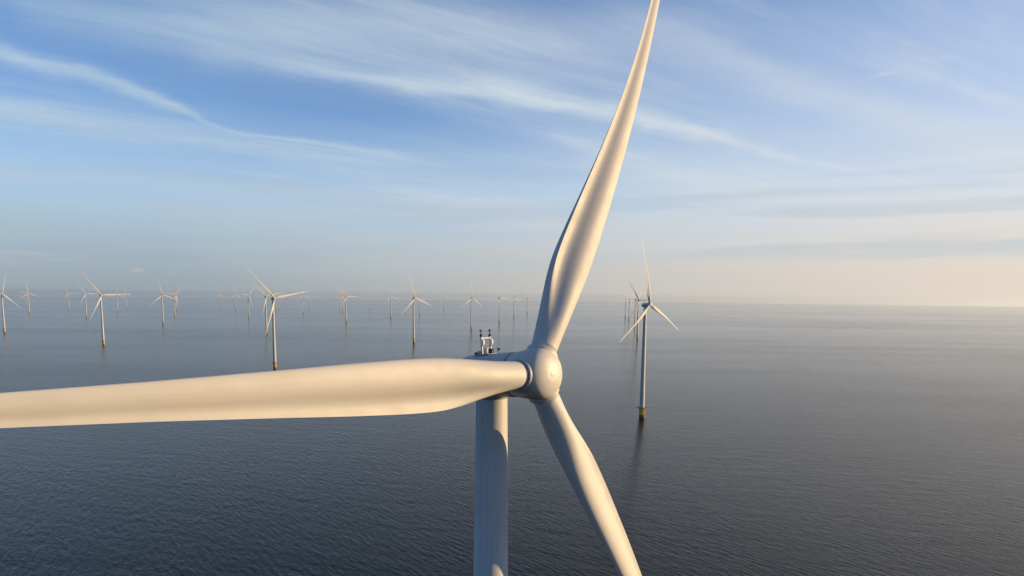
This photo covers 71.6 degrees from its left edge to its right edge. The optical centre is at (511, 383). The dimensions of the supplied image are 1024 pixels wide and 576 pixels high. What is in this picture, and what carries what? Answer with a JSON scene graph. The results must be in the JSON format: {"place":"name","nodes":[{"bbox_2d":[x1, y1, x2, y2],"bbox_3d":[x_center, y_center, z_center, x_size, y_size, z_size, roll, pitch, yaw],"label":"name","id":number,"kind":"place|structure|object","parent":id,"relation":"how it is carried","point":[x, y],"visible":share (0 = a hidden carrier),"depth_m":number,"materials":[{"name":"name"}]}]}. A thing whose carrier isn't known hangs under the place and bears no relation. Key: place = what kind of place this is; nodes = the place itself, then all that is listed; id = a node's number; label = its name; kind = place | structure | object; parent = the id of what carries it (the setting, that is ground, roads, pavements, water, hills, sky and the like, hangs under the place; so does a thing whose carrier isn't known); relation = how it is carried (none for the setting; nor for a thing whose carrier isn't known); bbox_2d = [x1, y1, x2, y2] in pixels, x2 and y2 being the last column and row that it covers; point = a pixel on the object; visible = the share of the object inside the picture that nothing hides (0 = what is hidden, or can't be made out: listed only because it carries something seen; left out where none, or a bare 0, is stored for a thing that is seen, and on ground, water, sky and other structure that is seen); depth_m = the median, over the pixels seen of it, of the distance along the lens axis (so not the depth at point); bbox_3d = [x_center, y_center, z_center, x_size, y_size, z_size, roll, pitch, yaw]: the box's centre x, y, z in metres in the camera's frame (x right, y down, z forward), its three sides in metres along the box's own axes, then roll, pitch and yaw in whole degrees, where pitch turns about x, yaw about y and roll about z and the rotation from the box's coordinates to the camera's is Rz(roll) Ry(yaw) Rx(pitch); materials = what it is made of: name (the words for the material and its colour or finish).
{"place":"outdoors","nodes":[
{"label":"outdoors","id":0,"kind":"place"},
{"bbox_2d":[0,296,1023,575],"bbox_3d":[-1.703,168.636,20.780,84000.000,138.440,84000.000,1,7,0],"label":"sea","id":1,"kind":"structure","parent":0,"point":[814,440],"depth_m":468.57,"materials":[{"name":"blue liquid"}]},
{"bbox_2d":[0,275,21,332],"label":"wind turbine","id":2,"kind":"object","parent":1,"relation":"in","point":[4,329],"visible":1,"depth_m":1745.02,"materials":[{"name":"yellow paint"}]},
{"bbox_2d":[20,285,40,313],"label":"wind turbine","id":3,"kind":"object","parent":1,"relation":"in","point":[28,299],"visible":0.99,"depth_m":3287.31,"materials":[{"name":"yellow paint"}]},
{"bbox_2d":[78,284,90,317],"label":"wind turbine","id":4,"kind":"object","parent":1,"relation":"in","point":[85,300],"visible":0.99,"depth_m":2842.38,"materials":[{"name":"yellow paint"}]},
{"bbox_2d":[82,273,120,344],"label":"wind turbine","id":5,"kind":"object","parent":1,"relation":"in","point":[102,324],"visible":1,"depth_m":1353.32,"materials":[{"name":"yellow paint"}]},
{"bbox_2d":[151,282,176,324],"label":"wind turbine","id":6,"kind":"object","parent":1,"relation":"in","point":[163,321],"visible":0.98,"depth_m":2288.76,"materials":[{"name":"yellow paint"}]},
{"bbox_2d":[164,287,180,315],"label":"wind turbine","id":7,"kind":"object","parent":1,"relation":"in","point":[174,301],"visible":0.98,"depth_m":3170.06,"materials":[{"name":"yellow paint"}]},
{"bbox_2d":[240,290,252,317],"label":"wind turbine","id":8,"kind":"object","parent":1,"relation":"in","point":[248,303],"visible":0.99,"depth_m":3037.33,"materials":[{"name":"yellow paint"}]},
{"bbox_2d":[258,288,281,332],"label":"wind turbine","id":9,"kind":"object","parent":1,"relation":"in","point":[266,309],"visible":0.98,"depth_m":1862.85,"materials":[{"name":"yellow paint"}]},
{"bbox_2d":[247,268,306,368],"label":"wind turbine","id":10,"kind":"object","parent":1,"relation":"in","point":[273,298],"visible":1,"depth_m":954.92,"materials":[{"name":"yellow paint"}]},
{"bbox_2d":[0,0,659,575],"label":"wind turbine","id":11,"kind":"object","parent":1,"relation":"in","point":[488,380],"visible":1,"depth_m":48.74,"materials":[{"name":"paint"}]},
{"bbox_2d":[340,286,356,321],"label":"wind turbine","id":12,"kind":"object","parent":1,"relation":"in","point":[344,301],"visible":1,"depth_m":2632.40,"materials":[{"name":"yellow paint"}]},
{"bbox_2d":[388,286,398,316],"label":"wind turbine","id":13,"kind":"object","parent":1,"relation":"in","point":[390,302],"visible":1,"depth_m":3277.11,"materials":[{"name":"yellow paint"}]},
{"bbox_2d":[405,276,430,342],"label":"wind turbine","id":14,"kind":"object","parent":1,"relation":"in","point":[413,312],"visible":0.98,"depth_m":1505.78,"materials":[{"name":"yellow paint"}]},
{"bbox_2d":[464,286,480,329],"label":"wind turbine","id":15,"kind":"object","parent":1,"relation":"in","point":[471,308],"visible":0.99,"depth_m":2131.59,"materials":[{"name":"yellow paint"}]},
{"bbox_2d":[496,289,499,321],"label":"wind turbine","id":16,"kind":"object","parent":1,"relation":"in","point":[499,306],"visible":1,"depth_m":2770.83,"materials":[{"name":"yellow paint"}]},
{"bbox_2d":[632,295,638,323],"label":"wind turbine","id":17,"kind":"object","parent":1,"relation":"in","point":[635,309],"visible":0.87,"depth_m":2558.55,"materials":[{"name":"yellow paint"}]},
{"bbox_2d":[629,282,647,338],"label":"wind turbine","id":18,"kind":"object","parent":1,"relation":"in","point":[638,300],"visible":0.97,"depth_m":1763.38,"materials":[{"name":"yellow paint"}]},
{"bbox_2d":[619,242,677,417],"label":"wind turbine","id":19,"kind":"object","parent":1,"relation":"in","point":[641,407],"visible":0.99,"depth_m":593.11,"materials":[{"name":"paint"}]},
{"bbox_2d":[0,0,1023,306],"label":"sky","id":20,"kind":"structure","parent":0,"point":[858,152],"materials":[{"name":"blue"}]}
]}

